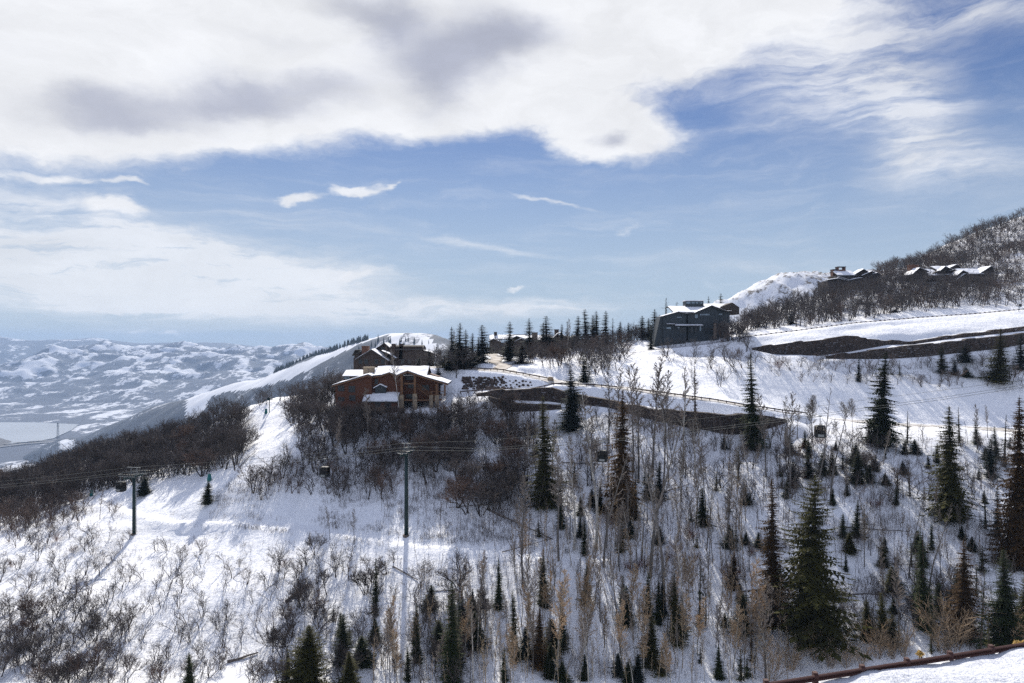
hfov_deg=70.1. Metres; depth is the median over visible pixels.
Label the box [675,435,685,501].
aspen tree
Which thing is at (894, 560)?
oak tree
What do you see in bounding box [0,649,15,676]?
oak tree
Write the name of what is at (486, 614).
aspen tree
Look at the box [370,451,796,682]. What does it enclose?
pale sapling thicket
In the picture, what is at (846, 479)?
aspen tree
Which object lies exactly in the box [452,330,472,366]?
fir tree
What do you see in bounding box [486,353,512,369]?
side road
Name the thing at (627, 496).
aspen tree
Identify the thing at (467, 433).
oak tree
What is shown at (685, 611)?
aspen tree
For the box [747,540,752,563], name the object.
aspen tree
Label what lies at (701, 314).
window
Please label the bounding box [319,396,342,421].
oak tree
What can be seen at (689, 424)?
aspen tree
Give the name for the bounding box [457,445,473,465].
oak tree
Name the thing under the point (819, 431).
gondola cabin
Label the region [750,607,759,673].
aspen tree
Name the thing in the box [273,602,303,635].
oak tree
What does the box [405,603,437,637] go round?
oak tree
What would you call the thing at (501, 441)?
oak tree
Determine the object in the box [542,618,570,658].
fir tree
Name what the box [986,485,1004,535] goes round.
fir tree
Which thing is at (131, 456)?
oak tree
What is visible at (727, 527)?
aspen tree
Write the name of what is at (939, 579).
oak tree
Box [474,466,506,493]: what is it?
oak tree
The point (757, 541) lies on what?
fir tree
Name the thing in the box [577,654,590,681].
fir tree
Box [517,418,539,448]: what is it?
oak tree
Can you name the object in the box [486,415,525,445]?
oak tree
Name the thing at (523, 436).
aspen tree
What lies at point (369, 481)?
oak tree
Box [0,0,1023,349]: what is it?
sky
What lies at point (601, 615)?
aspen tree
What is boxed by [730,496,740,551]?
aspen tree
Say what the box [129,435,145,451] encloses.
oak tree
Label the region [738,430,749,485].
aspen tree
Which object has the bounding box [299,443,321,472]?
oak tree
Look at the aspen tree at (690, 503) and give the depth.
148.55 m
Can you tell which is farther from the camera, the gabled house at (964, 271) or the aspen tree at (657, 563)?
the gabled house at (964, 271)
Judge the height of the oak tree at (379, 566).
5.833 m
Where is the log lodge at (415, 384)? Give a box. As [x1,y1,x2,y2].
[331,365,451,412]
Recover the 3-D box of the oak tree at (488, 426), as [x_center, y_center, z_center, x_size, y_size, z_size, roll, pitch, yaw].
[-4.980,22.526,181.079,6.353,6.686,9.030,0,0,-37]
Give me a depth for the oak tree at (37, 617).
124.31 m
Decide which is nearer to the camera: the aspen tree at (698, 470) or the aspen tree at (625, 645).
the aspen tree at (625, 645)
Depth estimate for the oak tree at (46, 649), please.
113.44 m
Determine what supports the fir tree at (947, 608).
on the hillside
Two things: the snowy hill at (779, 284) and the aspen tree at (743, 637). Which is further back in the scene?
the snowy hill at (779, 284)
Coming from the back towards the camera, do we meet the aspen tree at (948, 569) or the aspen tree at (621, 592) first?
the aspen tree at (948, 569)
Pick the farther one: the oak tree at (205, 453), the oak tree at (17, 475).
the oak tree at (17, 475)
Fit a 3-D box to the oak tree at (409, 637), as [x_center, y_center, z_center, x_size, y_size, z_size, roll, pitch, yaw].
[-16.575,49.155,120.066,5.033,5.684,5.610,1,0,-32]
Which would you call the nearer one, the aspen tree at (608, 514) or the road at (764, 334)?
the aspen tree at (608, 514)
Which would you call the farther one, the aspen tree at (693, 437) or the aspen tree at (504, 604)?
the aspen tree at (693, 437)
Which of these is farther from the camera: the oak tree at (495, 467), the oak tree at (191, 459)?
the oak tree at (191, 459)
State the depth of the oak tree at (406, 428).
180.92 m
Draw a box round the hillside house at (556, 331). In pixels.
[538,329,574,348]
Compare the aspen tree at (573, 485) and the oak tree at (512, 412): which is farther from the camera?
the oak tree at (512, 412)
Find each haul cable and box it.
[0,387,1022,487]
[5,385,1021,484]
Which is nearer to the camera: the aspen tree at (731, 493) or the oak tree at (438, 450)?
the aspen tree at (731, 493)
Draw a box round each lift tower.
[117,467,149,535]
[396,443,415,537]
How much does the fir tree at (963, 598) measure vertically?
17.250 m
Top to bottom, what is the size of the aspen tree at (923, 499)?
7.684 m
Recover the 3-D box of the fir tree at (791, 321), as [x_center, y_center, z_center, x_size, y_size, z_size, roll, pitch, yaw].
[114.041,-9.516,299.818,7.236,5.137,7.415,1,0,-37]
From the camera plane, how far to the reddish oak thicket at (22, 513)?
182.36 m
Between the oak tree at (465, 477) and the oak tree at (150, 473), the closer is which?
the oak tree at (465, 477)
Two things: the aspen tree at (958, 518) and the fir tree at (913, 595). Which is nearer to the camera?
the fir tree at (913, 595)
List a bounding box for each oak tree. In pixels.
[0,469,31,490]
[0,479,19,499]
[0,482,17,501]
[0,617,25,643]
[0,628,32,646]
[0,639,11,664]
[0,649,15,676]
[4,623,25,641]
[7,634,48,661]
[12,470,27,480]
[13,634,46,656]
[14,599,46,619]
[16,588,49,609]
[17,603,45,625]
[17,615,40,638]
[20,456,57,471]
[24,658,60,682]
[26,463,54,483]
[28,626,62,652]
[28,651,53,675]
[29,472,55,500]
[30,479,73,501]
[30,661,67,682]
[34,644,64,666]
[36,468,70,483]
[37,475,50,506]
[37,661,75,682]
[47,659,78,682]
[48,620,71,647]
[49,476,77,503]
[56,659,108,682]
[58,471,90,498]
[59,658,76,682]
[62,649,90,678]
[68,593,104,621]
[69,642,106,678]
[69,653,97,678]
[70,659,117,682]
[75,457,110,486]
[79,611,110,641]
[85,638,110,663]
[93,460,130,487]
[95,457,119,487]
[95,657,113,682]
[98,637,132,659]
[109,601,145,624]
[114,453,160,482]
[116,616,143,641]
[118,653,147,681]
[122,457,145,474]
[123,452,158,481]
[127,457,158,482]
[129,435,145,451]
[134,650,168,678]
[139,431,165,453]
[146,660,177,682]
[162,447,188,473]
[170,619,202,643]
[171,447,202,474]
[178,442,193,468]
[180,657,198,677]
[181,449,216,476]
[184,633,214,659]
[188,444,213,472]
[190,438,222,464]
[191,443,218,469]
[208,645,229,669]
[210,421,244,450]
[218,436,240,469]
[221,434,253,464]
[222,406,255,424]
[223,428,258,453]
[228,423,263,449]
[234,461,264,485]
[239,647,270,682]
[244,464,263,493]
[247,654,277,682]
[258,461,282,485]
[261,625,299,657]
[262,627,277,652]
[262,656,296,682]
[264,652,293,679]
[266,542,289,570]
[270,618,298,644]
[272,454,293,477]
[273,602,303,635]
[276,632,304,655]
[284,581,317,608]
[285,383,317,400]
[285,399,313,422]
[285,559,318,580]
[285,571,311,599]
[286,412,319,431]
[288,421,320,447]
[291,398,321,425]
[292,415,313,442]
[294,434,317,459]
[295,600,339,629]
[298,615,337,646]
[299,398,318,425]
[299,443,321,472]
[301,386,332,412]
[301,565,329,589]
[302,588,326,618]
[303,531,327,555]
[307,397,334,430]
[309,431,327,449]
[312,385,333,407]
[314,569,333,595]
[315,441,337,464]
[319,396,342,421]
[319,417,344,440]
[320,380,338,404]
[320,407,356,431]
[322,639,351,671]
[324,417,361,447]
[328,416,353,443]
[332,425,357,454]
[333,411,352,429]
[342,417,374,441]
[342,419,370,452]
[344,400,381,431]
[344,607,370,632]
[344,643,370,672]
[346,612,379,642]
[349,567,377,594]
[354,398,383,425]
[356,447,380,470]
[357,401,382,419]
[357,553,391,584]
[357,631,396,659]
[360,459,387,486]
[361,474,379,499]
[362,465,388,490]
[362,600,383,620]
[363,437,390,464]
[365,412,388,435]
[365,418,382,447]
[366,408,400,436]
[372,405,388,430]
[374,474,386,498]
[375,643,392,664]
[377,437,402,463]
[381,401,407,424]
[385,406,409,429]
[387,648,425,678]
[389,436,407,459]
[390,403,419,424]
[390,415,416,433]
[390,653,402,673]
[396,415,414,442]
[399,431,434,462]
[401,415,436,437]
[401,627,425,650]
[402,434,438,463]
[402,445,427,472]
[405,560,434,587]
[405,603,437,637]
[408,408,421,433]
[408,428,436,452]
[408,451,437,483]
[410,441,449,471]
[414,591,439,618]
[417,406,433,432]
[419,439,440,464]
[419,629,437,654]
[423,399,448,424]
[425,597,441,621]
[425,637,442,673]
[427,411,454,429]
[430,445,468,471]
[431,400,463,430]
[431,427,447,440]
[433,402,451,428]
[433,439,451,465]
[434,554,474,586]
[434,570,469,599]
[435,427,456,445]
[437,437,466,465]
[437,475,485,514]
[438,433,451,460]
[439,654,470,682]
[442,457,484,483]
[442,471,478,497]
[442,614,478,639]
[443,633,468,646]
[444,477,481,507]
[444,585,464,610]
[445,447,461,475]
[448,426,458,439]
[449,401,467,424]
[452,432,484,458]
[454,347,483,369]
[455,422,484,440]
[455,424,472,443]
[455,438,469,459]
[456,404,486,422]
[456,641,474,658]
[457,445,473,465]
[458,413,478,439]
[462,455,489,480]
[464,420,483,444]
[465,483,502,516]
[466,475,513,511]
[466,593,498,618]
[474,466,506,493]
[475,418,508,444]
[476,587,489,601]
[481,394,504,420]
[483,456,508,477]
[483,457,505,488]
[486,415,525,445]
[489,466,526,500]
[491,390,521,409]
[491,437,509,456]
[492,466,519,498]
[493,439,526,468]
[496,454,521,476]
[497,413,524,429]
[498,387,516,414]
[501,457,532,485]
[502,401,517,417]
[503,432,525,458]
[509,453,537,480]
[511,437,529,453]
[512,467,532,492]
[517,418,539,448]
[548,341,566,365]
[625,405,647,426]
[714,318,734,341]
[777,462,809,487]
[781,444,796,468]
[827,577,854,598]
[836,602,870,626]
[846,450,884,476]
[853,576,878,605]
[860,607,878,626]
[888,553,903,570]
[896,599,919,626]
[926,589,940,605]
[929,574,949,595]
[936,586,953,607]
[1001,588,1019,603]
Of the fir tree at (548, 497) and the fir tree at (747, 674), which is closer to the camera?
the fir tree at (747, 674)
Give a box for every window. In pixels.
[349,386,354,391]
[349,395,354,400]
[422,385,428,389]
[700,313,709,315]
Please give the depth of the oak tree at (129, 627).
122.89 m
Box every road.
[429,366,1023,431]
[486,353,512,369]
[624,309,1020,353]
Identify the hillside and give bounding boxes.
[0,217,1023,682]
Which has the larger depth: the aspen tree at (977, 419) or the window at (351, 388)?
the window at (351, 388)
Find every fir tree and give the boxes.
[136,477,151,496]
[182,653,198,682]
[198,481,214,504]
[273,625,331,682]
[280,652,292,679]
[327,614,356,668]
[332,612,341,637]
[332,651,362,682]
[352,636,376,668]
[366,558,380,616]
[366,619,380,643]
[402,648,412,682]
[408,604,425,663]
[419,585,439,613]
[426,350,434,365]
[427,620,446,657]
[433,367,444,383]
[435,356,447,367]
[435,581,465,682]
[441,360,458,370]
[442,326,455,365]
[450,323,470,365]
[451,344,473,368]
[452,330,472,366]
[454,594,463,618]
[456,640,465,668]
[457,600,470,635]
[464,611,490,652]
[465,598,481,620]
[467,332,481,366]
[473,325,497,362]
[474,337,485,362]
[492,558,504,611]
[496,321,518,361]
[499,648,509,682]
[505,589,522,663]
[508,344,529,363]
[517,318,535,357]
[518,627,532,660]
[521,397,568,510]
[528,608,546,671]
[531,439,539,456]
[535,521,542,538]
[535,555,552,608]
[536,324,544,353]
[538,316,563,355]
[540,642,560,680]
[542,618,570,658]
[552,369,588,432]
[554,489,565,528]
[556,661,574,682]
[557,325,563,341]
[557,600,571,647]
[568,462,579,483]
[569,316,581,347]
[575,496,585,515]
[575,565,594,605]
[576,354,591,382]
[576,516,583,537]
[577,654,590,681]
[580,309,593,346]
[580,518,589,555]
[585,313,601,344]
[586,489,594,506]
[588,315,599,335]
[592,486,607,513]
[593,390,647,523]
[600,311,612,345]
[607,653,624,678]
[614,323,623,341]
[614,586,637,628]
[615,522,625,552]
[617,659,635,682]
[624,520,635,538]
[625,323,632,341]
[630,654,646,682]
[632,473,639,508]
[633,316,649,339]
[633,505,639,520]
[634,616,662,672]
[640,573,654,617]
[641,474,654,499]
[645,309,656,339]
[645,318,651,336]
[647,333,655,349]
[647,648,671,677]
[652,580,665,626]
[653,461,669,500]
[654,526,666,544]
[655,583,669,617]
[665,574,691,648]
[679,605,693,631]
[690,557,709,626]
[691,360,699,428]
[693,488,715,526]
[696,644,702,662]
[711,471,721,490]
[711,647,726,680]
[716,524,737,549]
[719,613,728,627]
[720,552,740,590]
[721,434,728,449]
[724,593,761,637]
[732,650,748,681]
[733,446,741,476]
[734,351,770,451]
[734,583,747,600]
[738,486,754,505]
[741,532,748,545]
[742,476,797,635]
[742,659,758,678]
[746,628,758,661]
[752,532,761,548]
[753,310,762,327]
[762,478,876,661]
[775,454,783,476]
[779,481,790,497]
[781,434,794,453]
[783,459,803,488]
[785,315,795,323]
[800,431,810,447]
[802,440,813,457]
[802,455,820,478]
[814,448,831,475]
[827,455,841,474]
[828,488,838,505]
[836,514,850,537]
[840,533,859,555]
[842,555,849,571]
[843,484,850,495]
[844,451,871,484]
[845,443,862,464]
[850,501,862,537]
[853,599,879,643]
[855,351,909,448]
[855,357,863,381]
[862,505,868,539]
[864,428,871,442]
[865,464,877,483]
[869,455,881,472]
[872,591,897,647]
[873,549,890,568]
[878,537,888,552]
[879,474,893,485]
[882,566,906,593]
[885,614,903,648]
[886,599,897,613]
[892,487,900,505]
[895,472,903,492]
[898,461,909,474]
[900,413,913,443]
[900,439,909,454]
[904,583,931,608]
[905,477,912,496]
[905,534,914,566]
[908,439,924,454]
[908,526,946,631]
[908,531,929,554]
[909,406,982,525]
[923,610,935,653]
[924,456,932,468]
[924,552,930,567]
[926,523,935,550]
[931,583,943,614]
[933,443,942,462]
[935,346,952,373]
[935,538,987,643]
[943,591,951,616]
[948,568,971,596]
[949,360,959,374]
[953,410,963,441]
[957,526,969,540]
[958,343,973,362]
[961,367,975,377]
[966,536,980,552]
[970,422,981,444]
[970,549,1023,646]
[973,546,994,572]
[973,566,979,592]
[973,572,989,649]
[976,439,1003,478]
[976,468,982,479]
[977,329,1017,384]
[978,489,988,528]
[980,448,988,459]
[981,492,989,503]
[983,398,1023,571]
[983,614,996,646]
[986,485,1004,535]
[990,426,1002,459]
[994,414,1010,467]
[1012,335,1023,370]
[1012,573,1023,630]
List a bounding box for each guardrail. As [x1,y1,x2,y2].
[452,366,547,377]
[460,383,617,391]
[634,388,807,413]
[746,308,1023,336]
[763,642,1023,682]
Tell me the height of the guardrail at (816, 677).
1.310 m
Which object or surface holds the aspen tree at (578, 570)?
on the hillside
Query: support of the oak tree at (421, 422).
on the hillside
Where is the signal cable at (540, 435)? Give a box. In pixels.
[0,380,1019,481]
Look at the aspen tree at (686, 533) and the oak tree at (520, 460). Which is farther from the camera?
the oak tree at (520, 460)
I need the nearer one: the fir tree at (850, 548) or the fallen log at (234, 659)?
the fallen log at (234, 659)
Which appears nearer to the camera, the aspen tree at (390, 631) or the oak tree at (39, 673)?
the oak tree at (39, 673)
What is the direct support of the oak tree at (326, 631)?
on the hillside
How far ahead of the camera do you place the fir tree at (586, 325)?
283.62 m
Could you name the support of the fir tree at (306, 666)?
on the hillside
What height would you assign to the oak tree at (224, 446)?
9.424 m
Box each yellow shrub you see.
[915,650,924,658]
[1012,640,1023,643]
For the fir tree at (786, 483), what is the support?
on the hillside
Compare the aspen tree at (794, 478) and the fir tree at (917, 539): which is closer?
the fir tree at (917, 539)
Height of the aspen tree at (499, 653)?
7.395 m
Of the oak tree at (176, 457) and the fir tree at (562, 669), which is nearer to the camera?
the fir tree at (562, 669)
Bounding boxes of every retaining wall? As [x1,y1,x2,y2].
[476,387,786,434]
[488,396,560,411]
[752,326,1023,355]
[825,333,1023,358]
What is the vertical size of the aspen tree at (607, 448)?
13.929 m
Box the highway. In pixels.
[0,439,58,446]
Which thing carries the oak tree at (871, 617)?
on the hillside
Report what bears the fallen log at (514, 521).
on the hillside
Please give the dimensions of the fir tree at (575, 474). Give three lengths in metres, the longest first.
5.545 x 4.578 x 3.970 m
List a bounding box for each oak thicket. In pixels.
[0,206,1023,682]
[0,209,1023,682]
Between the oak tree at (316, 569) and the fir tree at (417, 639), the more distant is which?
the oak tree at (316, 569)
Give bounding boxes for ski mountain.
[23,333,467,463]
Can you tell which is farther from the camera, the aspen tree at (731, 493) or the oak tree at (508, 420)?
the oak tree at (508, 420)
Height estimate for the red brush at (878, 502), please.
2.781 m
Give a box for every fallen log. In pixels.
[227,651,257,662]
[487,509,552,539]
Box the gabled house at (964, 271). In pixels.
[950,266,993,284]
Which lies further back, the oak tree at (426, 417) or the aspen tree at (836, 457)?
the oak tree at (426, 417)
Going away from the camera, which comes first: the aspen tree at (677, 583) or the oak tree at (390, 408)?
the aspen tree at (677, 583)
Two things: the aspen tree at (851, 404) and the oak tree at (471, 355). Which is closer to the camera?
the aspen tree at (851, 404)
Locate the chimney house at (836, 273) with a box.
[818,266,879,293]
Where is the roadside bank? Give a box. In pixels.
[811,647,1023,682]
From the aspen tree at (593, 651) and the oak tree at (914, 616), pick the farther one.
the oak tree at (914, 616)
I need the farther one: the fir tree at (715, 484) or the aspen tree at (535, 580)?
the fir tree at (715, 484)
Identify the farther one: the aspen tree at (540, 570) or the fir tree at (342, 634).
the aspen tree at (540, 570)
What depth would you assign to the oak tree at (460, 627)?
121.87 m
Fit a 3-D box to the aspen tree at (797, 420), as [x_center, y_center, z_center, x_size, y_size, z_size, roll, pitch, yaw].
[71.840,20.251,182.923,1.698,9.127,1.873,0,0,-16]
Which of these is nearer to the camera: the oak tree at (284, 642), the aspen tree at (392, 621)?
the aspen tree at (392, 621)
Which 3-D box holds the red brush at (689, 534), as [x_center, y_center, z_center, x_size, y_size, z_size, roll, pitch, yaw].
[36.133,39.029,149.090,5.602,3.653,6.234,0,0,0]
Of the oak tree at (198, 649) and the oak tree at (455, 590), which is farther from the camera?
the oak tree at (455, 590)
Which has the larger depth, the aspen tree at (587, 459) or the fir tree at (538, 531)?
the aspen tree at (587, 459)
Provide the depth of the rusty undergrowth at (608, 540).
149.91 m
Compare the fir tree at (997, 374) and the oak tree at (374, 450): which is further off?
the fir tree at (997, 374)
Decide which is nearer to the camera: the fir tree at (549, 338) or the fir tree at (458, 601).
the fir tree at (458, 601)
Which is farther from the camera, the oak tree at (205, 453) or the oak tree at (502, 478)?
the oak tree at (205, 453)
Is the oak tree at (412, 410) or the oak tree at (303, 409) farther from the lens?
the oak tree at (303, 409)
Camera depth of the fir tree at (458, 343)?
225.96 m
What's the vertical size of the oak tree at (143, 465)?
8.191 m
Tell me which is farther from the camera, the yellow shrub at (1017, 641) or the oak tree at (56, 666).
the oak tree at (56, 666)
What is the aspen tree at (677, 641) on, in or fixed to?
on the hillside
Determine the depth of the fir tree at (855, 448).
170.32 m
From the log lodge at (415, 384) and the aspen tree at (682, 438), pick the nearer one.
the aspen tree at (682, 438)
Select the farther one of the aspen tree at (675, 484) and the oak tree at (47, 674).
the aspen tree at (675, 484)
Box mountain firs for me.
[273,335,428,372]
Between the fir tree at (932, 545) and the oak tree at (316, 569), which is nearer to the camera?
the oak tree at (316, 569)
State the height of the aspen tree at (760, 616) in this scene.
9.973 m
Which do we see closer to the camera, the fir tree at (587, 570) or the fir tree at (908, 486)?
the fir tree at (587, 570)
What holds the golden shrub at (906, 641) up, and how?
on the hillside
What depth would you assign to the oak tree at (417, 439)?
173.40 m
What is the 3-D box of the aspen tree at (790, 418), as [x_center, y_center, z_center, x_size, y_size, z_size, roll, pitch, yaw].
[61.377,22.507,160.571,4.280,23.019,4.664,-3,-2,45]
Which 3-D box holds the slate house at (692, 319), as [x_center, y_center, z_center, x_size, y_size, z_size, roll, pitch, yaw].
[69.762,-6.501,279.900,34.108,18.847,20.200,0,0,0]
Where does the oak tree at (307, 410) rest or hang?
on the hillside
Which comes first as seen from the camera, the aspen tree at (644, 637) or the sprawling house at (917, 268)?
the aspen tree at (644, 637)
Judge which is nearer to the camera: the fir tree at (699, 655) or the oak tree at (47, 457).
the fir tree at (699, 655)
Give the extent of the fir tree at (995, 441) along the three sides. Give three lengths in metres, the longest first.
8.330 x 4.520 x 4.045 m
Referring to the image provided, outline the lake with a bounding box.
[0,422,77,442]
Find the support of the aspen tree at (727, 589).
on the hillside
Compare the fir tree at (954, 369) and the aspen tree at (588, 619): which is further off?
the fir tree at (954, 369)
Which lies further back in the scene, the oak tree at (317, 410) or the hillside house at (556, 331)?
the hillside house at (556, 331)
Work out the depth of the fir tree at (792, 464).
160.82 m
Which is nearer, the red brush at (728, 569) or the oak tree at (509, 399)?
the red brush at (728, 569)
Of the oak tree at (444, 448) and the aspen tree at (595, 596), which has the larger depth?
the oak tree at (444, 448)
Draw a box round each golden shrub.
[745,643,808,681]
[770,633,814,670]
[799,626,843,662]
[819,637,843,668]
[828,630,874,667]
[847,613,892,658]
[852,642,878,663]
[876,629,911,658]
[889,618,918,656]
[903,592,1003,651]
[924,608,977,653]
[951,618,985,645]
[976,601,1023,639]
[995,612,1023,639]
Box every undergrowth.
[0,225,1023,682]
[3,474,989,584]
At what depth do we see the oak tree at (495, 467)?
164.28 m
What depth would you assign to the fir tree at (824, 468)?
165.31 m
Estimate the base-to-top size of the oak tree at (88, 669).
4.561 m
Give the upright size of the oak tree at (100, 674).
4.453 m
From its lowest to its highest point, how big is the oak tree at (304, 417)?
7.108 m
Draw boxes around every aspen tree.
[99,487,104,511]
[325,506,330,535]
[334,415,341,469]
[351,509,355,541]
[362,387,371,443]
[382,615,392,682]
[384,608,399,657]
[385,595,396,656]
[385,603,393,668]
[389,350,399,406]
[389,629,401,682]
[409,613,420,640]
[435,630,446,682]
[459,597,476,660]
[462,582,471,644]
[467,602,476,682]
[475,591,482,647]
[477,556,487,622]
[479,550,487,579]
[482,599,489,642]
[497,641,503,682]
[502,594,508,634]
[503,623,515,671]
[508,524,515,581]
[508,545,517,580]
[508,635,518,682]
[512,475,532,584]
[516,526,526,586]
[517,519,530,553]
[519,566,526,625]
[520,410,525,468]
[520,553,533,630]
[521,581,532,625]
[521,591,539,644]
[525,421,530,485]
[528,612,536,669]
[529,437,537,489]
[530,568,539,632]
[537,557,544,607]
[543,571,552,618]
[545,412,551,464]
[545,618,551,646]
[548,444,569,561]
[548,569,572,673]
[548,584,557,621]
[550,419,557,478]
[551,559,555,592]
[556,470,564,492]
[558,580,564,607]
[564,436,582,549]
[565,319,571,358]
[565,452,573,511]
[565,475,575,539]
[565,524,571,565]
[574,598,597,666]
[575,559,581,589]
[576,392,603,549]
[576,573,588,635]
[577,629,585,682]
[578,608,589,682]
[579,487,587,540]
[581,554,595,617]
[582,599,592,652]
[583,437,591,485]
[583,538,590,568]
[585,493,591,539]
[586,589,597,645]
[587,418,598,480]
[591,543,599,578]
[591,641,595,663]
[594,562,601,621]
[596,473,602,499]
[596,597,606,647]
[600,606,611,653]
[602,365,614,443]
[602,442,631,567]
[604,428,611,480]
[604,497,608,526]
[605,478,611,548]
[605,545,609,582]
[607,556,614,618]
[608,513,616,562]
[609,536,620,653]
[612,506,622,565]
[613,367,625,448]
[613,599,627,670]
[615,520,622,573]
[616,500,623,531]
[617,574,627,624]
[618,524,623,570]
[619,589,625,642]
[620,459,629,490]
[620,501,631,564]
[622,528,632,557]
[623,637,632,682]
[624,366,635,468]
[624,479,631,523]
[628,363,644,483]
[628,563,640,629]
[629,565,638,602]
[629,616,635,663]
[631,516,640,568]
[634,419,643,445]
[634,427,666,599]
[635,584,649,642]
[637,614,649,679]
[641,492,648,556]
[643,481,648,521]
[645,354,666,476]
[645,461,657,519]
[649,408,686,578]
[650,362,671,481]
[650,428,655,463]
[651,581,656,615]
[654,551,659,580]
[655,370,678,504]
[659,633,672,682]
[662,575,675,635]
[663,640,674,682]
[664,582,675,621]
[668,572,680,595]
[670,558,675,597]
[671,534,690,639]
[672,477,681,538]
[674,593,692,649]
[674,623,679,665]
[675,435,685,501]
[676,366,692,474]
[677,447,685,506]
[681,551,690,597]
[682,556,694,609]
[683,516,690,572]
[685,487,694,542]
[686,418,695,468]
[690,370,698,409]
[690,416,696,481]
[691,596,709,655]
[693,412,703,472]
[694,458,705,524]
[696,443,710,503]
[698,559,712,623]
[700,637,705,680]
[704,542,710,596]
[706,479,714,549]
[706,529,711,574]
[708,517,713,562]
[711,604,723,656]
[712,598,723,641]
[717,513,728,572]
[717,591,722,631]
[720,553,724,595]
[721,473,735,525]
[722,570,732,630]
[723,556,730,594]
[724,489,731,541]
[725,523,733,565]
[725,604,745,670]
[727,445,738,493]
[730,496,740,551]
[735,581,745,609]
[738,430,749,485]
[738,480,745,520]
[738,620,748,678]
[739,557,747,600]
[745,594,757,641]
[746,557,771,650]
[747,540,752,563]
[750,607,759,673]
[755,442,760,467]
[755,609,774,679]
[756,393,767,476]
[757,597,764,644]
[758,575,773,678]
[767,586,775,638]
[774,574,787,641]
[781,393,799,491]
[782,395,787,435]
[783,582,794,626]
[792,476,798,503]
[796,405,801,438]
[802,395,817,441]
[816,388,831,492]
[830,407,849,505]
[837,401,849,428]
[840,589,847,625]
[843,467,848,498]
[847,398,858,430]
[860,510,867,565]
[875,531,884,571]
[878,551,885,593]
[879,569,884,595]
[883,430,890,464]
[890,562,907,644]
[895,541,903,569]
[905,524,909,553]
[908,501,923,577]
[921,488,927,520]
[929,509,951,592]
[933,481,939,521]
[934,530,942,577]
[946,565,953,592]
[956,504,961,528]
[973,404,979,448]
[977,540,981,568]
[983,405,989,437]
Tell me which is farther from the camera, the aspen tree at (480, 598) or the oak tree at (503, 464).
the oak tree at (503, 464)
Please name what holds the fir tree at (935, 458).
on the hillside
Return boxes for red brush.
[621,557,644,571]
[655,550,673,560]
[681,523,699,539]
[686,548,703,560]
[716,564,742,574]
[791,440,807,454]
[868,497,884,506]
[968,498,981,508]
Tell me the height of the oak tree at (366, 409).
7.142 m
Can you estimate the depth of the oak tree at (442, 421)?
183.32 m
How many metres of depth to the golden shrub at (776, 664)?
118.45 m
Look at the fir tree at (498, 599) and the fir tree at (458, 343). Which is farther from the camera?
the fir tree at (458, 343)
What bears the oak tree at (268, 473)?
on the hillside
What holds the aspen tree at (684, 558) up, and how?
on the hillside
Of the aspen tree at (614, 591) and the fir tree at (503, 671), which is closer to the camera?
the fir tree at (503, 671)
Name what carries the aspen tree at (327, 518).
on the hillside
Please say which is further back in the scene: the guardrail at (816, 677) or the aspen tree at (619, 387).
the aspen tree at (619, 387)
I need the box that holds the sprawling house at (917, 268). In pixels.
[901,264,960,281]
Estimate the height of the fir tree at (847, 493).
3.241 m
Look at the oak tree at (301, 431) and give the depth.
182.35 m
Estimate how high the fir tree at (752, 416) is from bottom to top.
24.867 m
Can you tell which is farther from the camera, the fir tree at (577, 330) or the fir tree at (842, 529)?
the fir tree at (577, 330)
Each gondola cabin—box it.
[115,476,126,491]
[319,458,329,477]
[597,441,607,461]
[814,415,825,437]
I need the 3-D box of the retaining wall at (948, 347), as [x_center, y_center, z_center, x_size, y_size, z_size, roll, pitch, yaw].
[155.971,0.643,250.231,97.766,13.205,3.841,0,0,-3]
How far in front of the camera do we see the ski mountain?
2341.01 m
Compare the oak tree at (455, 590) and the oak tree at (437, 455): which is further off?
the oak tree at (437, 455)
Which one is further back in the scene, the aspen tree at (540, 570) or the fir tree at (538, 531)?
the fir tree at (538, 531)
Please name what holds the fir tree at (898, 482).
on the hillside
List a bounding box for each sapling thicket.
[304,406,1017,678]
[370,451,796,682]
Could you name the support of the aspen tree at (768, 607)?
on the hillside
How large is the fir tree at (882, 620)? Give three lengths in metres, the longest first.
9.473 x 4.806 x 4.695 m
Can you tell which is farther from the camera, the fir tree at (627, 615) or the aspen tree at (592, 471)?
the aspen tree at (592, 471)
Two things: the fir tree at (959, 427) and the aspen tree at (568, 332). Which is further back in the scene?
the aspen tree at (568, 332)
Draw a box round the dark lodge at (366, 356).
[352,342,433,369]
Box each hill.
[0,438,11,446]
[714,269,876,321]
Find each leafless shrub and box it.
[203,603,242,631]
[242,613,275,645]
[271,586,311,617]
[293,574,324,601]
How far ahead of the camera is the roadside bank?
26.56 m
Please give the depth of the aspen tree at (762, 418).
165.49 m
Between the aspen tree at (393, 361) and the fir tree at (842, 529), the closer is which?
the fir tree at (842, 529)
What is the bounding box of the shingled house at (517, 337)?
[488,332,537,355]
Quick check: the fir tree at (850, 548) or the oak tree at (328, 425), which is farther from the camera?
the oak tree at (328, 425)
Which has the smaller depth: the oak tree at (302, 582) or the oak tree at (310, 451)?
the oak tree at (302, 582)
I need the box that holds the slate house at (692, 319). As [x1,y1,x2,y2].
[652,300,738,346]
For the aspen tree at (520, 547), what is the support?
on the hillside
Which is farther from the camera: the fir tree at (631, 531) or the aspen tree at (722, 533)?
the fir tree at (631, 531)
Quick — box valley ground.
[0,336,475,470]
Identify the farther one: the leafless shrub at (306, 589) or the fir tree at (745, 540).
the fir tree at (745, 540)
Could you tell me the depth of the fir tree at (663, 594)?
130.93 m
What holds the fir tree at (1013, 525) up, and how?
on the hillside
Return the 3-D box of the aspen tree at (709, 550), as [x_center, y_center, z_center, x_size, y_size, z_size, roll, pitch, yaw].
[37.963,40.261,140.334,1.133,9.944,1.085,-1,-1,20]

